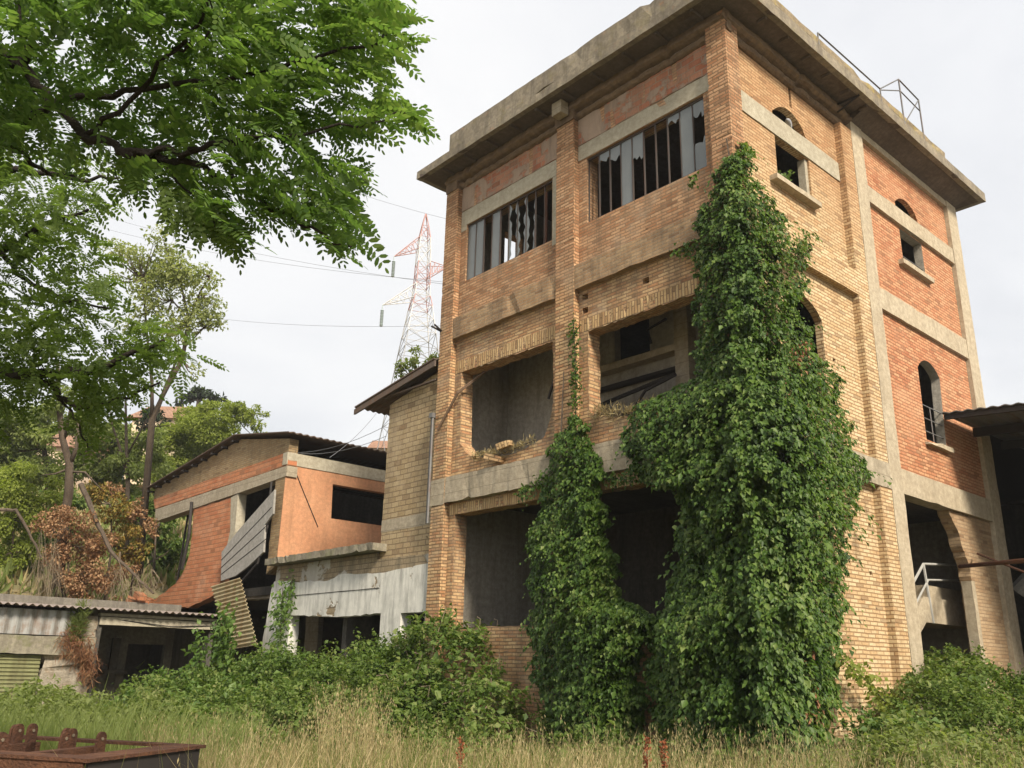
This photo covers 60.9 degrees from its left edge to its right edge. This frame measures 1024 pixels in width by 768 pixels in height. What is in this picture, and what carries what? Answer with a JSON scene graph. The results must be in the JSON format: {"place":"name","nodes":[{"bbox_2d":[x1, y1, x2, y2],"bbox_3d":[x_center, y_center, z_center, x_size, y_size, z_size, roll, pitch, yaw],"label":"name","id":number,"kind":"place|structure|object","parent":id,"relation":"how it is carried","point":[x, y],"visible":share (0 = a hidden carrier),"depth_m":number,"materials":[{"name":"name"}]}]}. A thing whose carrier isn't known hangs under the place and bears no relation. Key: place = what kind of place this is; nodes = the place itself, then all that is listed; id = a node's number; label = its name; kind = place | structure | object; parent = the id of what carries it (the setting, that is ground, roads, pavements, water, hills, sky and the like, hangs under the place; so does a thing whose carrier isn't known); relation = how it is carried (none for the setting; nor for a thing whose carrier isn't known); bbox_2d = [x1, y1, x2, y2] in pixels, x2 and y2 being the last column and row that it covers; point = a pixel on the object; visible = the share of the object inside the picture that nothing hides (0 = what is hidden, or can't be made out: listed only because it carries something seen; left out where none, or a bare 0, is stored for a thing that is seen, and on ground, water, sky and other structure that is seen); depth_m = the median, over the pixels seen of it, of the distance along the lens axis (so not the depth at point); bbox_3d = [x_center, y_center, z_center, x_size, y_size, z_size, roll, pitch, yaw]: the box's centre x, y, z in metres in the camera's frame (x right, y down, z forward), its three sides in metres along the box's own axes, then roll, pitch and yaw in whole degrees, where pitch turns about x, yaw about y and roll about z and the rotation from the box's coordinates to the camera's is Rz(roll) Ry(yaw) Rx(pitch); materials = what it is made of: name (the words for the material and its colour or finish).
{"place":"outdoors","nodes":[
{"label":"outdoors","id":0,"kind":"place"},
{"bbox_2d":[0,488,560,767],"bbox_3d":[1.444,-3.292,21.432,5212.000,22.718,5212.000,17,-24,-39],"label":"ground","id":1,"kind":"structure","parent":0,"point":[332,629],"depth_m":33.44,"materials":[{"name":"soil"}]},
{"bbox_2d":[0,460,63,576],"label":"lime green bush","id":2,"kind":"object","parent":1,"relation":"on","point":[15,492],"visible":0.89,"depth_m":30.78,"materials":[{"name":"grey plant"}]},
{"bbox_2d":[23,486,92,570],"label":"dark bush","id":3,"kind":"object","parent":1,"relation":"on","point":[79,503],"visible":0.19,"depth_m":33.65,"materials":[{"name":"green plant"}]},
{"bbox_2d":[26,365,101,596],"bbox_3d":[-15.159,3.331,29.217,2.382,8.083,1.908,17,-24,-39],"label":"bare tree","id":4,"kind":"object","parent":1,"relation":"on","point":[44,438],"visible":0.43,"depth_m":29.40,"materials":[{"name":"grey plant"}]},
{"bbox_2d":[37,434,119,487],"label":"house","id":5,"kind":"structure","parent":1,"relation":"on","point":[58,445],"depth_m":65.50,"materials":[{"name":"paint"}]},
{"bbox_2d":[29,503,141,600],"bbox_3d":[-14.018,6.508,28.141,3.517,5.256,1.916,11,-20,-27],"label":"dried shrub","id":6,"kind":"object","parent":1,"relation":"on","point":[90,549],"visible":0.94,"depth_m":28.28,"materials":[{"name":"brown plant"}]},
{"bbox_2d":[78,483,153,593],"bbox_3d":[-12.859,4.941,28.203,3.227,3.585,0.245,-1,-18,8],"label":"fallen branch","id":7,"kind":"object","parent":6,"relation":"on","point":[84,492],"visible":0.94,"depth_m":28.25,"materials":[{"name":"wood"}]},
{"bbox_2d":[119,552,123,595],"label":"fallen branch","id":8,"kind":"object","parent":6,"relation":"attached to","point":[120,571],"visible":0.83,"depth_m":27.98,"materials":[{"name":"brown wood"}]},
{"bbox_2d":[0,396,175,512],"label":"bushy tree","id":9,"kind":"object","parent":1,"relation":"on","point":[101,471],"visible":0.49,"depth_m":39.60,"materials":[{"name":"green plant"}]},
{"bbox_2d":[0,484,192,668],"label":"slope scrub","id":10,"kind":"object","parent":1,"relation":"on","point":[170,579],"visible":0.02,"depth_m":33.59,"materials":[{"name":"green plant"}]},
{"bbox_2d":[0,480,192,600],"bbox_3d":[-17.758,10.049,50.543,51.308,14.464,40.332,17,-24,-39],"label":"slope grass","id":11,"kind":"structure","parent":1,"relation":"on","point":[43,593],"depth_m":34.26,"materials":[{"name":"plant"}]},
{"bbox_2d":[0,723,205,767],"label":"steel frame","id":12,"kind":"object","parent":1,"relation":"on","point":[16,751],"visible":1,"depth_m":5.66,"materials":[{"name":"metal"}]},
{"bbox_2d":[16,418,191,453],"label":"distant trees","id":13,"kind":"object","parent":1,"relation":"on","point":[53,424],"visible":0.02,"depth_m":73.83,"materials":[{"name":"green plant"}]},
{"bbox_2d":[0,594,216,704],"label":"shed","id":14,"kind":"structure","parent":1,"relation":"on","point":[132,636],"depth_m":25.16,"materials":[{"name":"metal"}]},
{"bbox_2d":[53,620,107,690],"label":"vine","id":15,"kind":"object","parent":14,"relation":"hanging from","point":[86,661],"visible":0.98,"depth_m":23.21,"materials":[{"name":"brown plant"}]},
{"bbox_2d":[65,597,96,646],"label":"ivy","id":16,"kind":"object","parent":14,"relation":"attached to","point":[81,614],"visible":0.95,"depth_m":23.42,"materials":[{"name":"green plant"}]},
{"bbox_2d":[24,528,163,606],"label":"dead vines","id":17,"kind":"object","parent":14,"relation":"on","point":[57,570],"visible":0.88,"depth_m":27.46,"materials":[{"name":"brown plant"}]},
{"bbox_2d":[0,508,41,557],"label":"fallen branch","id":18,"kind":"object","parent":17,"relation":"on","point":[22,521],"visible":1,"depth_m":26.98,"materials":[{"name":"wood"}]},
{"bbox_2d":[126,595,136,601],"bbox_3d":[-12.085,6.964,27.900,0.480,0.178,0.258,30,-6,-23],"label":"brick block","id":19,"kind":"object","parent":14,"relation":"on","point":[131,600],"depth_m":27.76,"materials":[{"name":"orange brick"}]},
{"bbox_2d":[133,591,146,600],"bbox_3d":[-11.736,6.689,27.500,0.259,0.178,0.480,17,-6,-39],"label":"brick block","id":20,"kind":"object","parent":14,"relation":"on","point":[142,597],"depth_m":27.36,"materials":[{"name":"orange brick"}]},
{"bbox_2d":[135,597,153,603],"bbox_3d":[-11.668,6.864,27.701,0.480,0.179,0.257,15,-4,13],"label":"brick block","id":21,"kind":"object","parent":14,"relation":"on","point":[150,600],"depth_m":27.60,"materials":[{"name":"orange brick"}]},
{"bbox_2d":[211,578,257,649],"bbox_3d":[-8.054,6.619,25.156,0.060,2.001,3.443,17,-24,-39],"label":"corrugated sheet","id":22,"kind":"object","parent":14,"relation":"on","point":[224,593],"visible":0.73,"depth_m":24.99,"materials":[{"name":"beige metal"}]},
{"bbox_2d":[0,149,228,469],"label":"locust tree","id":23,"kind":"object","parent":1,"relation":"on","point":[92,402],"visible":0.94,"depth_m":6.92,"materials":[{"name":"green plant"}]},
{"bbox_2d":[84,480,154,599],"bbox_3d":[-13.586,5.851,29.610,2.352,5.131,1.737,2,-18,-1],"label":"dried shrub","id":24,"kind":"object","parent":1,"relation":"on","point":[97,494],"visible":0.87,"depth_m":29.84,"materials":[{"name":"brown plant"}]},
{"bbox_2d":[0,673,238,735],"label":"yard weeds","id":25,"kind":"object","parent":1,"relation":"on","point":[51,691],"visible":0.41,"depth_m":15.79,"materials":[{"name":"green plant"}]},
{"bbox_2d":[101,481,159,595],"bbox_3d":[-13.525,5.658,30.433,2.288,4.662,1.371,7,-19,-17],"label":"dried shrub","id":26,"kind":"object","parent":1,"relation":"on","point":[133,515],"visible":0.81,"depth_m":30.64,"materials":[{"name":"brown plant"}]},
{"bbox_2d":[105,401,169,559],"bbox_3d":[-16.209,4.247,36.468,2.224,7.131,2.577,17,-24,-39],"label":"bare tree","id":27,"kind":"object","parent":1,"relation":"on","point":[125,459],"visible":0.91,"depth_m":36.93,"materials":[{"name":"grey plant"}]},
{"bbox_2d":[0,678,280,767],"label":"yard grass","id":28,"kind":"structure","parent":1,"relation":"on","point":[56,728],"depth_m":11.58,"materials":[{"name":"green plant"}]},
{"bbox_2d":[113,493,192,574],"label":"dark bush","id":29,"kind":"object","parent":1,"relation":"on","point":[162,555],"visible":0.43,"depth_m":36.77,"materials":[{"name":"green plant"}]},
{"bbox_2d":[133,405,172,476],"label":"dark tree","id":30,"kind":"object","parent":1,"relation":"on","point":[143,418],"visible":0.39,"depth_m":59.69,"materials":[{"name":"plant"}]},
{"bbox_2d":[140,665,169,689],"bbox_3d":[-8.168,7.240,19.969,0.765,1.547,1.188,17,-24,-39],"label":"sapling","id":31,"kind":"object","parent":1,"relation":"on","point":[161,669],"visible":0.04,"depth_m":19.94,"materials":[{"name":"green plant"}]},
{"bbox_2d":[124,406,186,493],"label":"house","id":32,"kind":"structure","parent":1,"relation":"on","point":[168,415],"depth_m":72.82,"materials":[{"name":"paint"}]},
{"bbox_2d":[97,224,228,587],"bbox_3d":[-13.405,0.653,32.936,4.542,13.661,4.734,-8,-20,26],"label":"locust tree","id":33,"kind":"object","parent":1,"relation":"on","point":[174,273],"visible":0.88,"depth_m":33.80,"materials":[{"name":"green plant"}]},
{"bbox_2d":[180,612,213,681],"bbox_3d":[-7.270,6.551,20.203,0.768,2.438,1.263,17,-24,-39],"label":"sapling","id":34,"kind":"object","parent":1,"relation":"on","point":[196,658],"visible":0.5,"depth_m":20.15,"materials":[{"name":"green plant"}]},
{"bbox_2d":[173,385,227,406],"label":"stone pine","id":35,"kind":"object","parent":1,"relation":"on","point":[197,394],"visible":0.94,"depth_m":79.83,"materials":[{"name":"green plant"}]},
{"bbox_2d":[141,398,270,494],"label":"rounded tree","id":36,"kind":"object","parent":1,"relation":"on","point":[202,427],"visible":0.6,"depth_m":45.36,"materials":[{"name":"green plant"}]},
{"bbox_2d":[0,0,440,275],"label":"locust tree","id":37,"kind":"object","parent":1,"relation":"on","point":[346,23],"visible":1,"depth_m":4.32,"materials":[{"name":"green plant"}]},
{"bbox_2d":[201,586,241,675],"bbox_3d":[-6.739,6.322,20.438,1.037,3.108,1.484,7,-19,-18],"label":"sapling","id":38,"kind":"object","parent":1,"relation":"on","point":[227,639],"visible":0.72,"depth_m":20.38,"materials":[{"name":"green plant"}]},
{"bbox_2d":[103,646,354,737],"bbox_3d":[-6.169,7.081,19.973,5.190,2.118,6.876,17,-24,-39],"label":"nettle patch","id":39,"kind":"object","parent":1,"relation":"on","point":[184,673],"visible":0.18,"depth_m":19.16,"materials":[{"name":"green plant"}]},
{"bbox_2d":[147,431,386,660],"bbox_3d":[-7.076,7.153,31.578,9.187,8.647,11.257,17,-24,-39],"label":"brick annex","id":40,"kind":"object","parent":1,"relation":"on","point":[222,491],"visible":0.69,"depth_m":28.22,"materials":[{"name":"orange brick"}]},
{"bbox_2d":[221,490,275,580],"bbox_3d":[-8.070,4.640,26.500,0.077,2.482,3.215,17,-24,-39],"label":"hanging panel","id":41,"kind":"object","parent":40,"relation":"attached to","point":[243,550],"visible":1,"depth_m":26.27,"materials":[{"name":"metal"}]},
{"bbox_2d":[329,414,375,457],"bbox_3d":[-5.122,1.521,29.100,0.015,4.038,9.003,2,-18,-1],"label":"service wire","id":42,"kind":"object","parent":40,"relation":"attached to","point":[353,438],"visible":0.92,"depth_m":28.39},
{"bbox_2d":[263,580,299,657],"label":"ivy","id":43,"kind":"object","parent":1,"relation":"on","point":[275,611],"visible":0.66,"depth_m":21.48,"materials":[{"name":"green plant"}]},
{"bbox_2d":[93,627,470,756],"bbox_3d":[-4.739,6.824,19.472,10.626,2.828,6.614,-9,-21,30],"label":"bramble thicket","id":44,"kind":"object","parent":1,"relation":"on","point":[353,669],"visible":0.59,"depth_m":17.72,"materials":[{"name":"green plant"}]},
{"bbox_2d":[262,358,438,728],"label":"building","id":45,"kind":"structure","parent":1,"relation":"on","point":[368,587],"depth_m":21.63,"materials":[{"name":"brick"}]},
{"bbox_2d":[271,569,295,652],"bbox_3d":[-6.307,6.779,23.702,0.579,3.451,1.149,17,-24,-39],"label":"creeper strand","id":46,"kind":"object","parent":45,"relation":"attached to","point":[291,583],"visible":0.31,"depth_m":23.81,"materials":[{"name":"green plant"}]},
{"bbox_2d":[298,425,386,452],"bbox_3d":[-4.527,1.511,22.736,0.016,0.238,4.703,16,-23,-37],"label":"service wire","id":47,"kind":"object","parent":45,"relation":"attached to","point":[341,444],"visible":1,"depth_m":22.54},
{"bbox_2d":[301,436,385,453],"bbox_3d":[-4.496,1.628,22.845,0.016,0.353,4.427,16,-23,-38],"label":"service wire","id":48,"kind":"object","parent":45,"relation":"attached to","point":[342,450],"visible":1,"depth_m":22.62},
{"bbox_2d":[308,678,398,767],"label":"wild oats","id":49,"kind":"object","parent":1,"relation":"on","point":[365,725],"visible":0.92,"depth_m":9.75,"materials":[{"name":"beige plant"}]},
{"bbox_2d":[367,441,387,451],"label":"house","id":50,"kind":"structure","parent":1,"relation":"on","point":[374,445],"depth_m":80.99,"materials":[{"name":"ceramic"}]},
{"bbox_2d":[377,213,442,450],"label":"power pylon","id":51,"kind":"object","parent":1,"relation":"on","point":[413,285],"visible":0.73,"depth_m":59.97,"materials":[{"name":"red metal"}]},
{"bbox_2d":[93,225,439,281],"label":"power line","id":52,"kind":"object","parent":51,"relation":"attached to","point":[294,265],"visible":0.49,"depth_m":64.75,"materials":[{"name":"metal"}]},
{"bbox_2d":[137,304,400,326],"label":"power line","id":53,"kind":"object","parent":51,"relation":"attached to","point":[317,325],"visible":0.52,"depth_m":60.37,"materials":[{"name":"metal"}]},
{"bbox_2d":[109,217,440,283],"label":"power line","id":54,"kind":"object","parent":51,"relation":"attached to","point":[304,262],"visible":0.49,"depth_m":64.06,"materials":[{"name":"metal"}]},
{"bbox_2d":[275,161,445,218],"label":"power line","id":55,"kind":"object","parent":51,"relation":"attached to","point":[387,202],"visible":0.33,"depth_m":65.50,"materials":[{"name":"metal"}]},
{"bbox_2d":[394,344,438,378],"bbox_3d":[-3.180,3.755,26.749,1.729,9.473,3.519,5,-18,-12],"label":"young tree","id":56,"kind":"object","parent":1,"relation":"on","point":[402,367],"visible":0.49,"depth_m":26.91,"materials":[{"name":"green plant"}]},
{"bbox_2d":[354,603,542,749],"bbox_3d":[-1.429,5.846,17.377,3.619,3.007,5.088,6,-19,-15],"label":"shrub","id":57,"kind":"object","parent":1,"relation":"on","point":[485,686],"visible":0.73,"depth_m":16.84,"materials":[{"name":"green plant"}]},
{"bbox_2d":[455,736,466,767],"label":"dock plant","id":58,"kind":"object","parent":1,"relation":"on","point":[461,749],"visible":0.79,"depth_m":8.98,"materials":[{"name":"brown plant"}]},
{"bbox_2d":[151,699,836,767],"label":"weeds","id":59,"kind":"object","parent":1,"relation":"on","point":[471,719],"visible":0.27,"depth_m":13.08,"materials":[{"name":"green plant"}]},
{"bbox_2d":[45,711,974,767],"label":"dry grass","id":60,"kind":"structure","parent":1,"relation":"on","point":[287,765],"depth_m":9.61,"materials":[{"name":"plant"}]},
{"bbox_2d":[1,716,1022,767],"bbox_3d":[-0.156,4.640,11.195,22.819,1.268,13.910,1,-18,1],"label":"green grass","id":61,"kind":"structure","parent":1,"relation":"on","point":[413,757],"depth_m":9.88,"materials":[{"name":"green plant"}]},
{"bbox_2d":[135,704,1023,767],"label":"wild oats","id":62,"kind":"object","parent":1,"relation":"on","point":[394,752],"visible":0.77,"depth_m":9.24,"materials":[{"name":"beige plant"}]},
{"bbox_2d":[642,733,651,767],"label":"dock plant","id":63,"kind":"object","parent":1,"relation":"on","point":[646,748],"visible":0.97,"depth_m":8.48,"materials":[{"name":"brown plant"}]},
{"bbox_2d":[658,739,669,767],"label":"dock plant","id":64,"kind":"object","parent":1,"relation":"on","point":[663,744],"visible":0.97,"depth_m":8.18,"materials":[{"name":"brown plant"}]},
{"bbox_2d":[417,0,1023,756],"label":"brick tower","id":65,"kind":"structure","parent":1,"relation":"on","point":[573,172],"depth_m":18.88,"materials":[{"name":"orange brick"}]},
{"bbox_2d":[483,453,504,462],"bbox_3d":[-0.382,1.589,18.723,0.416,0.138,0.194,10,-5,34],"label":"rubble block","id":66,"kind":"object","parent":65,"relation":"on","point":[493,457],"depth_m":18.64,"materials":[{"name":"brick"}]},
{"bbox_2d":[472,434,535,460],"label":"dry weeds","id":67,"kind":"object","parent":65,"relation":"on","point":[519,445],"visible":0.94,"depth_m":18.54,"materials":[{"name":"brown plant"}]},
{"bbox_2d":[495,440,512,449],"bbox_3d":[-0.160,1.298,18.528,0.338,0.135,0.196,-21,-21,25],"label":"rubble block","id":68,"kind":"object","parent":65,"relation":"on","point":[502,445],"depth_m":18.46,"materials":[{"name":"brick"}]},
{"bbox_2d":[466,180,551,280],"bbox_3d":[-0.063,-3.550,20.507,0.070,1.550,3.030,17,-24,-39],"label":"window","id":69,"kind":"structure","parent":65,"relation":"in","point":[476,232],"depth_m":20.79,"materials":[{"name":"metal"}]},
{"bbox_2d":[513,468,553,502],"bbox_3d":[0.399,2.053,17.497,0.285,0.592,1.243,17,-24,-39],"label":"creeper strand","id":70,"kind":"object","parent":65,"relation":"attached to","point":[527,489],"visible":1,"depth_m":17.44,"materials":[{"name":"green plant"}]},
{"bbox_2d":[566,312,584,435],"bbox_3d":[1.253,-0.189,17.301,0.254,2.744,0.482,17,-24,-39],"label":"creeper strand","id":71,"kind":"object","parent":65,"relation":"attached to","point":[575,376],"visible":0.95,"depth_m":17.29,"materials":[{"name":"green plant"}]},
{"bbox_2d":[519,372,656,759],"bbox_3d":[1.184,3.236,15.796,1.640,7.716,3.354,17,-24,-39],"label":"creeper","id":72,"kind":"object","parent":65,"relation":"attached to","point":[594,686],"visible":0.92,"depth_m":15.34,"materials":[{"name":"green plant"}]},
{"bbox_2d":[588,394,656,424],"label":"dry weeds","id":73,"kind":"object","parent":65,"relation":"on","point":[603,413],"visible":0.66,"depth_m":16.50,"materials":[{"name":"brown plant"}]},
{"bbox_2d":[599,464,646,492],"bbox_3d":[1.988,1.713,15.799,0.300,0.452,1.563,17,-24,-39],"label":"creeper strand","id":74,"kind":"object","parent":65,"relation":"attached to","point":[614,481],"visible":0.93,"depth_m":15.77,"materials":[{"name":"green plant"}]},
{"bbox_2d":[588,97,706,221],"bbox_3d":[2.674,-4.457,17.592,0.050,1.570,3.050,17,-24,-39],"label":"window","id":75,"kind":"structure","parent":65,"relation":"in","point":[693,157],"depth_m":17.50,"materials":[{"name":"metal"}]},
{"bbox_2d":[669,238,706,260],"bbox_3d":[3.202,-2.451,15.796,0.288,0.559,0.886,17,-24,-39],"label":"creeper strand","id":76,"kind":"object","parent":65,"relation":"attached to","point":[687,248],"visible":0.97,"depth_m":15.81,"materials":[{"name":"green plant"}]},
{"bbox_2d":[687,171,698,189],"bbox_3d":[3.344,-3.741,16.104,0.171,0.348,0.294,7,-19,-18],"label":"creeper strand","id":77,"kind":"object","parent":65,"relation":"attached to","point":[692,182],"visible":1,"depth_m":16.07,"materials":[{"name":"green plant"}]},
{"bbox_2d":[611,138,892,767],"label":"creeper","id":78,"kind":"object","parent":65,"relation":"attached to","point":[762,659],"visible":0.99,"depth_m":13.44,"materials":[{"name":"green plant"}]},
{"bbox_2d":[777,170,794,188],"bbox_3d":[5.326,-3.982,16.969,0.323,0.530,0.288,1,-18,1],"label":"creeper strand","id":79,"kind":"object","parent":65,"relation":"attached to","point":[788,174],"visible":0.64,"depth_m":16.93,"materials":[{"name":"green plant"}]},
{"bbox_2d":[785,118,791,127],"bbox_3d":[5.679,-5.342,17.917,0.144,0.301,0.488,-6,-20,22],"label":"pigeon","id":80,"kind":"object","parent":65,"relation":"on","point":[788,122],"visible":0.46,"depth_m":17.77,"materials":[{"name":"white"}]},
{"bbox_2d":[827,640,897,725],"bbox_3d":[5.885,5.016,14.336,2.026,1.485,0.652,17,-24,-39],"label":"creeper strand","id":81,"kind":"object","parent":65,"relation":"attached to","point":[869,678],"visible":0.77,"depth_m":14.26,"materials":[{"name":"green plant"}]},
{"bbox_2d":[958,558,1023,567],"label":"iron pipe","id":82,"kind":"object","parent":65,"relation":"attached to","point":[1001,562],"visible":1,"depth_m":16.78,"materials":[{"name":"brown metal"}]},
{"bbox_2d":[976,553,1023,572],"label":"thin rod","id":83,"kind":"object","parent":65,"relation":"attached to","point":[1009,566],"visible":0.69,"depth_m":16.90,"materials":[{"name":"brown metal"}]},
{"bbox_2d":[829,701,995,763],"bbox_3d":[5.942,5.539,13.121,2.775,1.467,2.626,3,-18,-5],"label":"shrub","id":84,"kind":"object","parent":1,"relation":"on","point":[872,723],"visible":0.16,"depth_m":13.28,"materials":[{"name":"green plant"}]},
{"bbox_2d":[807,702,1023,767],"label":"weeds","id":85,"kind":"object","parent":1,"relation":"on","point":[889,741],"visible":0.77,"depth_m":10.32,"materials":[{"name":"green plant"}]},
{"bbox_2d":[872,641,1023,754],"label":"shrub","id":86,"kind":"object","parent":1,"relation":"on","point":[993,705],"visible":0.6,"depth_m":14.59,"materials":[{"name":"green plant"}]},
{"bbox_2d":[941,402,1023,653],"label":"open hangar","id":87,"kind":"structure","parent":1,"relation":"on","point":[1002,426],"depth_m":23.99,"materials":[{"name":"grey concrete"}]},
{"bbox_2d":[0,0,1023,446],"label":"sky","id":88,"kind":"structure","parent":0,"point":[963,60],"materials":[{"name":"white"}]}
]}

